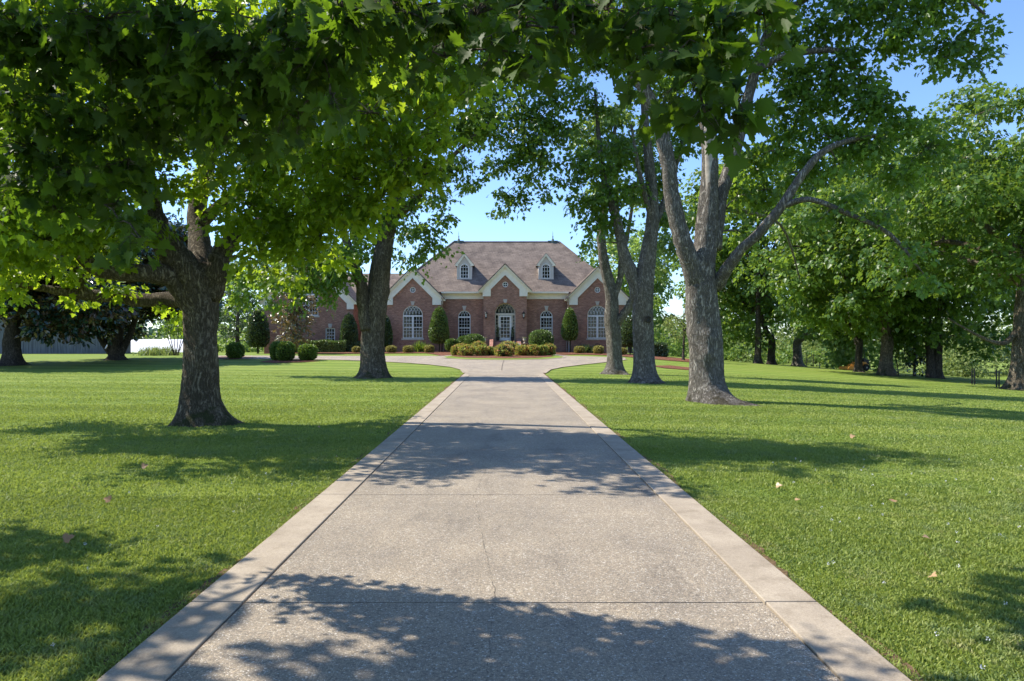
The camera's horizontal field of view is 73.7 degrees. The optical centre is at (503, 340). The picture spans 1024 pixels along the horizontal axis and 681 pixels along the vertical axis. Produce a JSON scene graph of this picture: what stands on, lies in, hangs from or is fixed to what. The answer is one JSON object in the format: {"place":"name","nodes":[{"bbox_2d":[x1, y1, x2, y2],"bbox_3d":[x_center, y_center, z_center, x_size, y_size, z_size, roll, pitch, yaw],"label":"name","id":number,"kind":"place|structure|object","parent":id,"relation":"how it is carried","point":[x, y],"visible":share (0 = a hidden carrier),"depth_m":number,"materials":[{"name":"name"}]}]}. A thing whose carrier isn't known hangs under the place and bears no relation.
{"place":"outdoors","nodes":[
{"label":"outdoors","id":0,"kind":"place"},
{"bbox_2d":[132,344,182,355],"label":"ornamental grass","id":1,"kind":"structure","parent":0,"point":[156,351],"depth_m":56.97,"materials":[{"name":"green plant"}]},
{"bbox_2d":[168,375,839,680],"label":"driveway","id":2,"kind":"structure","parent":0,"point":[503,528],"depth_m":4.45,"materials":[{"name":"grey concrete"}]},
{"bbox_2d":[97,373,910,680],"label":"driveway edging","id":3,"kind":"object","parent":2,"relation":"on","point":[179,639],"visible":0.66,"depth_m":4.43,"materials":[{"name":"beige concrete"}]},
{"bbox_2d":[445,354,563,359],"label":"island lawn","id":4,"kind":"structure","parent":0,"point":[554,356],"depth_m":46.40,"materials":[{"name":"green plant"}]},
{"bbox_2d":[453,355,552,357],"bbox_3d":[0.041,1.129,49.266,7.298,0.161,5.555,0,0,-22],"label":"mulch bed","id":5,"kind":"object","parent":4,"relation":"on","point":[513,356],"visible":0.77,"depth_m":48.55,"materials":[{"name":"brown soil"}]},
{"bbox_2d":[450,344,460,354],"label":"azalea mound","id":6,"kind":"object","parent":5,"relation":"on","point":[454,350],"visible":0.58,"depth_m":50.34,"materials":[{"name":"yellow plant"}]},
{"bbox_2d":[457,344,474,355],"bbox_3d":[-2.806,0.734,49.890,1.423,0.964,1.630,0,0,0],"label":"azalea mound","id":7,"kind":"object","parent":5,"relation":"on","point":[467,350],"visible":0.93,"depth_m":49.58,"materials":[{"name":"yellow plant"}]},
{"bbox_2d":[475,344,488,355],"bbox_3d":[-1.631,0.750,49.990,1.111,0.941,1.221,0,0,0],"label":"azalea mound","id":8,"kind":"object","parent":5,"relation":"on","point":[481,350],"visible":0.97,"depth_m":49.76,"materials":[{"name":"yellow plant"}]},
{"bbox_2d":[487,346,494,354],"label":"azalea mound","id":9,"kind":"object","parent":5,"relation":"on","point":[491,350],"visible":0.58,"depth_m":50.35,"materials":[{"name":"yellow plant"}]},
{"bbox_2d":[494,343,515,355],"bbox_3d":[0.043,0.734,49.205,1.650,1.053,1.657,0,0,0],"label":"azalea mound","id":10,"kind":"object","parent":5,"relation":"on","point":[504,349],"visible":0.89,"depth_m":48.84,"materials":[{"name":"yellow plant"}]},
{"bbox_2d":[498,340,518,354],"bbox_3d":[0.361,0.575,51.913,1.868,1.192,1.883,0,0,0],"label":"azalea mound","id":11,"kind":"object","parent":5,"relation":"on","point":[513,344],"visible":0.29,"depth_m":51.49,"materials":[{"name":"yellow plant"}]},
{"bbox_2d":[514,344,527,355],"bbox_3d":[1.288,0.756,50.196,1.108,0.976,1.288,0,0,0],"label":"azalea mound","id":12,"kind":"object","parent":5,"relation":"on","point":[520,350],"visible":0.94,"depth_m":49.93,"materials":[{"name":"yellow plant"}]},
{"bbox_2d":[526,344,540,355],"bbox_3d":[2.070,0.732,50.249,1.374,0.992,1.460,0,0,34],"label":"azalea mound","id":13,"kind":"object","parent":5,"relation":"on","point":[533,350],"visible":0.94,"depth_m":49.86,"materials":[{"name":"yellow plant"}]},
{"bbox_2d":[538,344,549,354],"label":"azalea mound","id":14,"kind":"object","parent":5,"relation":"on","point":[544,350],"visible":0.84,"depth_m":50.36,"materials":[{"name":"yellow plant"}]},
{"bbox_2d":[544,343,556,354],"bbox_3d":[3.411,0.676,51.233,1.161,1.048,1.193,0,0,0],"label":"azalea mound","id":15,"kind":"object","parent":5,"relation":"on","point":[552,349],"visible":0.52,"depth_m":50.98,"materials":[{"name":"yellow plant"}]},
{"bbox_2d":[0,343,1023,680],"bbox_3d":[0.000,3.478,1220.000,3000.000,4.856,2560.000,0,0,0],"label":"ground","id":16,"kind":"structure","parent":0,"point":[170,365],"depth_m":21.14,"materials":[{"name":"green plant"}]},
{"bbox_2d":[0,313,130,353],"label":"barn","id":17,"kind":"structure","parent":16,"relation":"on","point":[33,347],"depth_m":65.99,"materials":[{"name":"black gray-white painted metal siding"}]},
{"bbox_2d":[62,532,74,542],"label":"fallen leaf","id":18,"kind":"object","parent":16,"relation":"on","point":[66,538],"visible":1,"depth_m":5.34,"materials":[{"name":"brown plant"}]},
{"bbox_2d":[0,228,163,365],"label":"magnolia tree","id":19,"kind":"object","parent":16,"relation":"on","point":[45,318],"visible":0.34,"depth_m":38.64,"materials":[{"name":"green plant"}]},
{"bbox_2d":[103,495,111,502],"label":"fallen leaf","id":20,"kind":"object","parent":16,"relation":"on","point":[108,498],"visible":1,"depth_m":6.66,"materials":[{"name":"brown plant"}]},
{"bbox_2d":[19,212,231,360],"bbox_3d":[-25.074,-3.691,45.164,14.674,10.282,11.587,0,0,0],"label":"magnolia tree","id":21,"kind":"object","parent":16,"relation":"on","point":[115,343],"visible":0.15,"depth_m":45.03,"materials":[{"name":"green plant"}]},
{"bbox_2d":[152,317,182,355],"bbox_3d":[-27.393,-0.646,57.057,3.713,3.829,3.031,0,0,0],"label":"crepe myrtle","id":22,"kind":"object","parent":16,"relation":"on","point":[169,329],"visible":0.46,"depth_m":56.69,"materials":[{"name":"green plant"}]},
{"bbox_2d":[131,339,218,351],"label":"shed","id":23,"kind":"structure","parent":16,"relation":"on","point":[140,343],"depth_m":76.69,"materials":[{"name":"white metal"}]},
{"bbox_2d":[138,260,260,336],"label":"tree","id":24,"kind":"object","parent":16,"relation":"on","point":[221,314],"visible":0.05,"depth_m":96.52,"materials":[{"name":"green plant"}]},
{"bbox_2d":[139,317,263,351],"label":"thicket","id":25,"kind":"object","parent":16,"relation":"on","point":[246,346],"visible":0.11,"depth_m":81.71,"materials":[{"name":"green plant"}]},
{"bbox_2d":[217,282,256,342],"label":"deciduous tree","id":26,"kind":"object","parent":16,"relation":"on","point":[240,325],"visible":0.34,"depth_m":77.59,"materials":[{"name":"green plant"}]},
{"bbox_2d":[219,356,256,358],"bbox_3d":[-19.081,1.206,48.022,2.425,0.104,5.178,0,0,-41],"label":"mulch bed","id":27,"kind":"object","parent":16,"relation":"on","point":[224,357],"visible":0.69,"depth_m":46.64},
{"bbox_2d":[225,342,244,357],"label":"boxwood shrub","id":28,"kind":"object","parent":27,"relation":"on","point":[235,350],"visible":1,"depth_m":46.63,"materials":[{"name":"green plant"}]},
{"bbox_2d":[244,307,269,353],"bbox_3d":[-21.733,-0.931,60.160,2.242,4.280,2.200,0,0,0],"label":"cone holly","id":29,"kind":"object","parent":16,"relation":"on","point":[257,333],"visible":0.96,"depth_m":59.64,"materials":[{"name":"green plant"}]},
{"bbox_2d":[0,0,522,427],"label":"maple tree","id":30,"kind":"object","parent":16,"relation":"on","point":[195,276],"visible":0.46,"depth_m":11.72,"materials":[{"name":"green plant"}]},
{"bbox_2d":[253,272,284,311],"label":"tree","id":31,"kind":"object","parent":16,"relation":"on","point":[258,299],"depth_m":98.11,"materials":[{"name":"green plant"}]},
{"bbox_2d":[261,360,315,362],"bbox_3d":[-13.981,1.321,43.868,3.336,0.108,3.190,0,0,45],"label":"mulch bed","id":32,"kind":"object","parent":16,"relation":"on","point":[276,361],"visible":0.89,"depth_m":43.33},
{"bbox_2d":[268,340,279,359],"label":"boxwood shrub","id":33,"kind":"object","parent":32,"relation":"on","point":[272,347],"visible":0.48,"depth_m":44.72,"materials":[{"name":"green plant"}]},
{"bbox_2d":[275,341,295,360],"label":"boxwood shrub","id":34,"kind":"object","parent":32,"relation":"on","point":[285,350],"visible":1,"depth_m":44.17,"materials":[{"name":"green plant"}]},
{"bbox_2d":[297,343,318,359],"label":"boxwood shrub","id":35,"kind":"object","parent":32,"relation":"on","point":[305,351],"visible":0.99,"depth_m":44.40,"materials":[{"name":"green plant"}]},
{"bbox_2d":[267,289,320,348],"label":"bronze magnolia","id":36,"kind":"object","parent":16,"relation":"on","point":[286,322],"visible":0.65,"depth_m":54.54,"materials":[{"name":"brown plant"}]},
{"bbox_2d":[345,351,450,355],"bbox_3d":[-9.421,1.065,58.589,12.410,0.102,16.974,0,0,0],"label":"mulch bed","id":37,"kind":"object","parent":16,"relation":"on","point":[442,353],"visible":0.32,"depth_m":57.67,"materials":[{"name":"brown soil"}]},
{"bbox_2d":[339,313,358,346],"bbox_3d":[-13.771,-0.722,60.621,1.790,3.646,1.768,0,0,0],"label":"cone holly","id":38,"kind":"object","parent":37,"relation":"on","point":[349,331],"visible":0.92,"depth_m":60.13,"materials":[{"name":"green plant"}]},
{"bbox_2d":[346,340,360,351],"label":"box hedge","id":39,"kind":"object","parent":37,"relation":"on","point":[349,347],"visible":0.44,"depth_m":60.09,"materials":[{"name":"green plant"}]},
{"bbox_2d":[352,346,359,352],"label":"gold shrub","id":40,"kind":"object","parent":37,"relation":"on","point":[355,349],"visible":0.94,"depth_m":57.39,"materials":[{"name":"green plant"}]},
{"bbox_2d":[384,315,392,351],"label":"cone holly","id":41,"kind":"object","parent":37,"relation":"on","point":[388,336],"visible":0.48,"depth_m":60.55,"materials":[{"name":"green plant"}]},
{"bbox_2d":[385,345,397,352],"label":"gold shrub","id":42,"kind":"object","parent":37,"relation":"on","point":[391,349],"visible":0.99,"depth_m":57.12,"materials":[{"name":"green plant"}]},
{"bbox_2d":[402,345,413,352],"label":"gold shrub","id":43,"kind":"object","parent":37,"relation":"on","point":[408,349],"visible":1,"depth_m":57.13,"materials":[{"name":"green plant"}]},
{"bbox_2d":[412,340,429,351],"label":"leafy plant","id":44,"kind":"object","parent":37,"relation":"on","point":[419,347],"visible":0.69,"depth_m":59.93,"materials":[{"name":"green plant"}]},
{"bbox_2d":[424,345,434,352],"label":"gold shrub","id":45,"kind":"object","parent":37,"relation":"on","point":[429,348],"visible":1,"depth_m":56.98,"materials":[{"name":"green plant"}]},
{"bbox_2d":[428,306,449,351],"bbox_3d":[-5.770,-0.976,60.600,1.990,4.155,1.938,0,0,0],"label":"cone holly","id":46,"kind":"object","parent":37,"relation":"on","point":[438,331],"visible":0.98,"depth_m":60.10,"materials":[{"name":"green plant"}]},
{"bbox_2d":[444,338,458,350],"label":"globe holly","id":47,"kind":"object","parent":37,"relation":"on","point":[448,343],"visible":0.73,"depth_m":54.82,"materials":[{"name":"green plant"}]},
{"bbox_2d":[457,335,465,343],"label":"globe holly","id":48,"kind":"object","parent":37,"relation":"on","point":[460,339],"visible":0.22,"depth_m":57.13,"materials":[{"name":"green plant"}]},
{"bbox_2d":[0,0,808,274],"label":"maple tree","id":49,"kind":"object","parent":16,"relation":"on","point":[148,119],"visible":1,"depth_m":3.62,"materials":[{"name":"green plant"}]},
{"bbox_2d":[222,0,614,378],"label":"maple tree","id":50,"kind":"object","parent":16,"relation":"on","point":[372,297],"visible":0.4,"depth_m":27.70,"materials":[{"name":"green plant"}]},
{"bbox_2d":[218,355,625,374],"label":"circular drive","id":51,"kind":"structure","parent":16,"relation":"on","point":[508,367],"depth_m":42.37,"materials":[{"name":"beige concrete"}]},
{"bbox_2d":[247,358,626,372],"bbox_3d":[-6.358,1.383,40.409,29.819,0.366,14.784,0,0,0],"label":"circular drive edging","id":52,"kind":"object","parent":51,"relation":"on","point":[466,371],"visible":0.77,"depth_m":39.63,"materials":[{"name":"beige concrete"}]},
{"bbox_2d":[443,357,564,359],"bbox_3d":[0.138,1.207,46.711,9.003,0.118,3.904,0,0,-4],"label":"island edging","id":53,"kind":"object","parent":51,"relation":"on","point":[495,359],"visible":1,"depth_m":45.12,"materials":[{"name":"beige concrete"}]},
{"bbox_2d":[258,236,629,352],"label":"brick house","id":54,"kind":"structure","parent":16,"relation":"on","point":[488,288],"depth_m":62.36,"materials":[{"name":"red brick"}]},
{"bbox_2d":[297,279,319,316],"bbox_3d":[-17.777,-3.853,62.135,2.232,3.496,0.210,0,0,0],"label":"window","id":55,"kind":"structure","parent":54,"relation":"in","point":[315,315],"depth_m":62.23,"materials":[{"name":"white glass"}]},
{"bbox_2d":[326,324,334,339],"bbox_3d":[-15.809,-0.671,62.145,0.864,1.706,0.190,0,0,0],"label":"window","id":56,"kind":"structure","parent":54,"relation":"in","point":[330,332],"depth_m":62.23,"materials":[{"name":"white glass"}]},
{"bbox_2d":[400,301,424,339],"bbox_3d":[-8.289,-1.789,62.035,2.297,3.518,0.210,0,0,0],"label":"window","id":57,"kind":"structure","parent":54,"relation":"in","point":[412,315],"depth_m":62.09,"materials":[{"name":"white glass"}]},
{"bbox_2d":[456,306,472,338],"bbox_3d":[-3.660,-1.625,63.035,1.615,3.128,0.210,0,0,0],"label":"window","id":58,"kind":"structure","parent":54,"relation":"in","point":[463,316],"depth_m":63.12,"materials":[{"name":"white glass"}]},
{"bbox_2d":[496,327,499,340],"bbox_3d":[-0.551,-0.614,61.950,0.380,1.251,0.370,0,0,0],"label":"topiary pot","id":59,"kind":"object","parent":54,"relation":"on","point":[497,337],"visible":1,"depth_m":61.87,"materials":[{"name":"green plant"}]},
{"bbox_2d":[499,316,510,339],"bbox_3d":[0.109,-1.147,62.301,1.090,2.255,0.067,0,0,0],"label":"door","id":60,"kind":"structure","parent":54,"relation":"in","point":[504,321],"depth_m":62.32,"materials":[{"name":"white paint"}]},
{"bbox_2d":[538,306,554,334],"bbox_3d":[3.918,-1.625,63.035,1.615,3.128,0.210,0,0,0],"label":"window","id":61,"kind":"structure","parent":54,"relation":"in","point":[546,318],"depth_m":63.09,"materials":[{"name":"white glass"}]},
{"bbox_2d":[585,301,605,339],"bbox_3d":[8.485,-1.789,62.035,2.297,3.518,0.210,0,0,0],"label":"window","id":62,"kind":"structure","parent":54,"relation":"in","point":[595,314],"depth_m":62.09,"materials":[{"name":"white glass"}]},
{"bbox_2d":[464,333,484,344],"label":"globe holly","id":63,"kind":"object","parent":16,"relation":"on","point":[469,338],"visible":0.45,"depth_m":55.86,"materials":[{"name":"green plant"}]},
{"bbox_2d":[469,341,485,353],"bbox_3d":[-1.988,0.551,52.708,1.484,1.227,1.512,0,0,0],"label":"azalea mound","id":64,"kind":"object","parent":16,"relation":"on","point":[476,343],"visible":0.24,"depth_m":52.56,"materials":[{"name":"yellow plant"}]},
{"bbox_2d":[50,458,1021,668],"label":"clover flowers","id":65,"kind":"object","parent":16,"relation":"on","point":[827,562],"visible":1,"depth_m":5.45,"materials":[{"name":"white plant"}]},
{"bbox_2d":[528,329,553,345],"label":"globe holly","id":66,"kind":"object","parent":16,"relation":"on","point":[540,337],"visible":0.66,"depth_m":56.53,"materials":[{"name":"green plant"}]},
{"bbox_2d":[136,306,1010,361],"bbox_3d":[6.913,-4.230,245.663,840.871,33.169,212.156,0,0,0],"label":"woods","id":67,"kind":"object","parent":16,"relation":"on","point":[151,330],"visible":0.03,"depth_m":297.21,"materials":[{"name":"green plant"}]},
{"bbox_2d":[556,352,688,361],"bbox_3d":[9.543,1.276,57.076,11.812,0.495,19.246,0,0,0],"label":"mulch bed","id":68,"kind":"object","parent":16,"relation":"on","point":[631,355],"visible":0.38,"depth_m":53.76,"materials":[{"name":"brown soil"}]},
{"bbox_2d":[560,307,578,351],"bbox_3d":[5.820,-0.934,60.614,1.657,4.142,1.618,0,0,0],"label":"cone holly","id":69,"kind":"object","parent":68,"relation":"on","point":[569,330],"visible":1,"depth_m":60.19,"materials":[{"name":"green plant"}]},
{"bbox_2d":[574,346,584,352],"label":"gold shrub","id":70,"kind":"object","parent":68,"relation":"on","point":[579,349],"visible":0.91,"depth_m":56.76,"materials":[{"name":"green plant"}]},
{"bbox_2d":[574,344,593,352],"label":"leafy plant","id":71,"kind":"object","parent":68,"relation":"on","point":[588,349],"visible":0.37,"depth_m":59.25,"materials":[{"name":"green plant"}]},
{"bbox_2d":[592,345,603,353],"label":"gold shrub","id":72,"kind":"object","parent":68,"relation":"on","point":[597,349],"visible":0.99,"depth_m":56.36,"materials":[{"name":"green plant"}]},
{"bbox_2d":[622,347,627,354],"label":"gold shrub","id":73,"kind":"object","parent":68,"relation":"on","point":[624,351],"visible":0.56,"depth_m":56.16,"materials":[{"name":"green plant"}]},
{"bbox_2d":[621,316,632,354],"bbox_3d":[11.111,-0.434,60.178,2.115,3.544,2.106,0,0,0],"label":"cone holly","id":74,"kind":"object","parent":68,"relation":"on","point":[627,334],"visible":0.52,"depth_m":59.63,"materials":[{"name":"green plant"}]},
{"bbox_2d":[654,341,668,356],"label":"box hedge","id":75,"kind":"object","parent":68,"relation":"on","point":[660,350],"visible":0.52,"depth_m":57.90,"materials":[{"name":"green plant"}]},
{"bbox_2d":[656,304,686,359],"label":"ornamental tree","id":76,"kind":"object","parent":68,"relation":"on","point":[669,323],"visible":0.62,"depth_m":50.51,"materials":[{"name":"green plant"}]},
{"bbox_2d":[580,223,678,352],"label":"tree","id":77,"kind":"object","parent":16,"relation":"on","point":[633,249],"visible":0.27,"depth_m":82.28,"materials":[{"name":"green plant"}]},
{"bbox_2d":[568,100,696,374],"bbox_3d":[6.167,-4.946,33.066,6.642,13.518,3.185,0,0,0],"label":"maple tree","id":78,"kind":"object","parent":16,"relation":"on","point":[614,318],"visible":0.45,"depth_m":32.73,"materials":[{"name":"green plant"}]},
{"bbox_2d":[549,0,735,383],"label":"maple tree","id":79,"kind":"object","parent":16,"relation":"on","point":[640,278],"visible":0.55,"depth_m":26.12,"materials":[{"name":"green plant"}]},
{"bbox_2d":[632,314,688,354],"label":"tree","id":80,"kind":"object","parent":16,"relation":"on","point":[672,336],"visible":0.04,"depth_m":102.36,"materials":[{"name":"green plant"}]},
{"bbox_2d":[656,365,688,369],"bbox_3d":[10.011,1.559,39.775,2.429,0.125,3.466,0,0,-30],"label":"mulch bed","id":81,"kind":"object","parent":16,"relation":"on","point":[673,367],"visible":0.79,"depth_m":40.08,"materials":[{"name":"brown soil"}]},
{"bbox_2d":[670,258,783,358],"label":"tree","id":82,"kind":"object","parent":16,"relation":"on","point":[679,294],"visible":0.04,"depth_m":99.83,"materials":[{"name":"green plant"}]},
{"bbox_2d":[626,314,841,367],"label":"thicket","id":83,"kind":"object","parent":16,"relation":"on","point":[780,357],"visible":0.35,"depth_m":67.98,"materials":[{"name":"green plant"}]},
{"bbox_2d":[685,223,787,364],"bbox_3d":[20.589,-4.076,59.658,10.013,12.565,9.410,0,0,0],"label":"shade tree","id":84,"kind":"object","parent":16,"relation":"on","point":[730,295],"visible":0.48,"depth_m":57.79,"materials":[{"name":"green plant"}]},
{"bbox_2d":[662,139,834,363],"bbox_3d":[20.893,-7.160,57.544,15.360,18.491,12.450,0,0,19],"label":"shade tree","id":85,"kind":"object","parent":16,"relation":"on","point":[692,201],"visible":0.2,"depth_m":56.22,"materials":[{"name":"green plant"}]},
{"bbox_2d":[770,288,802,346],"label":"tree","id":86,"kind":"object","parent":16,"relation":"on","point":[788,328],"depth_m":102.36,"materials":[{"name":"green plant"}]},
{"bbox_2d":[563,0,1013,406],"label":"maple tree","id":87,"kind":"object","parent":16,"relation":"on","point":[705,283],"visible":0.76,"depth_m":17.68,"materials":[{"name":"green plant"}]},
{"bbox_2d":[801,279,880,372],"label":"shade tree","id":88,"kind":"object","parent":16,"relation":"on","point":[859,345],"visible":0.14,"depth_m":47.56,"materials":[{"name":"green plant"}]},
{"bbox_2d":[769,235,919,371],"bbox_3d":[27.390,-3.384,53.769,11.975,12.780,10.251,0,0,36],"label":"shade tree","id":89,"kind":"object","parent":16,"relation":"on","point":[846,344],"visible":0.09,"depth_m":53.73,"materials":[{"name":"green plant"}]},
{"bbox_2d":[685,288,1012,378],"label":"thicket","id":90,"kind":"object","parent":16,"relation":"on","point":[951,365],"visible":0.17,"depth_m":69.17,"materials":[{"name":"green plant"}]},
{"bbox_2d":[839,351,869,370],"bbox_3d":[26.702,1.495,51.912,1.950,1.598,1.170,0,0,-8],"label":"ride on mower","id":91,"kind":"object","parent":16,"relation":"on","point":[866,367],"visible":0.59,"depth_m":51.57,"materials":[{"name":"orange paint"}]},
{"bbox_2d":[731,168,1015,376],"bbox_3d":[23.969,-4.259,42.966,17.529,13.278,12.883,0,0,0],"label":"shade tree","id":92,"kind":"object","parent":16,"relation":"on","point":[814,283],"visible":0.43,"depth_m":41.68,"materials":[{"name":"green plant"}]},
{"bbox_2d":[761,115,1005,372],"bbox_3d":[31.934,-7.821,56.298,20.620,21.258,14.816,0,0,0],"label":"shade tree","id":93,"kind":"object","parent":16,"relation":"on","point":[864,172],"visible":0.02,"depth_m":55.59,"materials":[{"name":"green plant"}]},
{"bbox_2d":[802,353,1009,375],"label":"wire fence","id":94,"kind":"object","parent":16,"relation":"on","point":[870,360],"visible":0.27,"depth_m":65.27,"materials":[{"name":"black metal"}]},
{"bbox_2d":[898,342,925,376],"bbox_3d":[27.672,0.970,45.748,3.146,3.113,2.316,0,0,0],"label":"holly bush","id":95,"kind":"object","parent":16,"relation":"on","point":[910,364],"visible":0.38,"depth_m":45.37,"materials":[{"name":"green plant"}]},
{"bbox_2d":[809,144,1020,378],"bbox_3d":[28.037,-5.028,43.887,13.194,15.170,12.147,0,0,-23],"label":"shade tree","id":96,"kind":"object","parent":16,"relation":"on","point":[933,363],"visible":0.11,"depth_m":42.48,"materials":[{"name":"green plant"}]},
{"bbox_2d":[845,77,1023,390],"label":"shade tree","id":97,"kind":"object","parent":16,"relation":"on","point":[965,194],"visible":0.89,"depth_m":31.32,"materials":[{"name":"green plant"}]},
{"bbox_2d":[941,358,942,378],"bbox_3d":[27.195,1.789,42.372,0.090,1.404,0.048,0,0,0],"label":"metal stake","id":98,"kind":"object","parent":16,"relation":"on","point":[941,368],"visible":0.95,"depth_m":42.36,"materials":[{"name":"black metal"}]},
{"bbox_2d":[971,368,972,384],"bbox_3d":[24.631,1.931,35.916,0.090,0.968,0.048,0,0,0],"label":"metal stake","id":99,"kind":"object","parent":16,"relation":"on","point":[972,376],"visible":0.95,"depth_m":35.90,"materials":[{"name":"black metal"}]},
{"bbox_2d":[998,370,999,387],"bbox_3d":[24.021,1.918,33.117,0.090,0.949,0.048,0,0,0],"label":"metal stake","id":100,"kind":"object","parent":16,"relation":"on","point":[998,378],"visible":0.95,"depth_m":33.11,"materials":[{"name":"black metal"}]},
{"bbox_2d":[511,327,513,340],"bbox_3d":[0.769,-0.614,61.950,0.380,1.251,0.370,0,0,0],"label":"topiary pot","id":101,"kind":"object","parent":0,"point":[512,333],"visible":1,"depth_m":61.85,"materials":[{"name":"green plant"}]},
{"bbox_2d":[2,0,1023,338],"label":"sky","id":102,"kind":"structure","parent":0,"point":[538,225],"materials":[{"name":"blue"}]},
{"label":"mulch bed","id":103,"kind":"structure","parent":0,"visible":0},
{"bbox_2d":[295,339,346,352],"bbox_3d":[-16.264,0.546,60.008,5.159,1.418,1.564,0,0,0],"label":"box hedge","id":104,"kind":"object","parent":103,"relation":"on","point":[323,345],"visible":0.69,"depth_m":59.50,"materials":[{"name":"green plant"}]}
]}

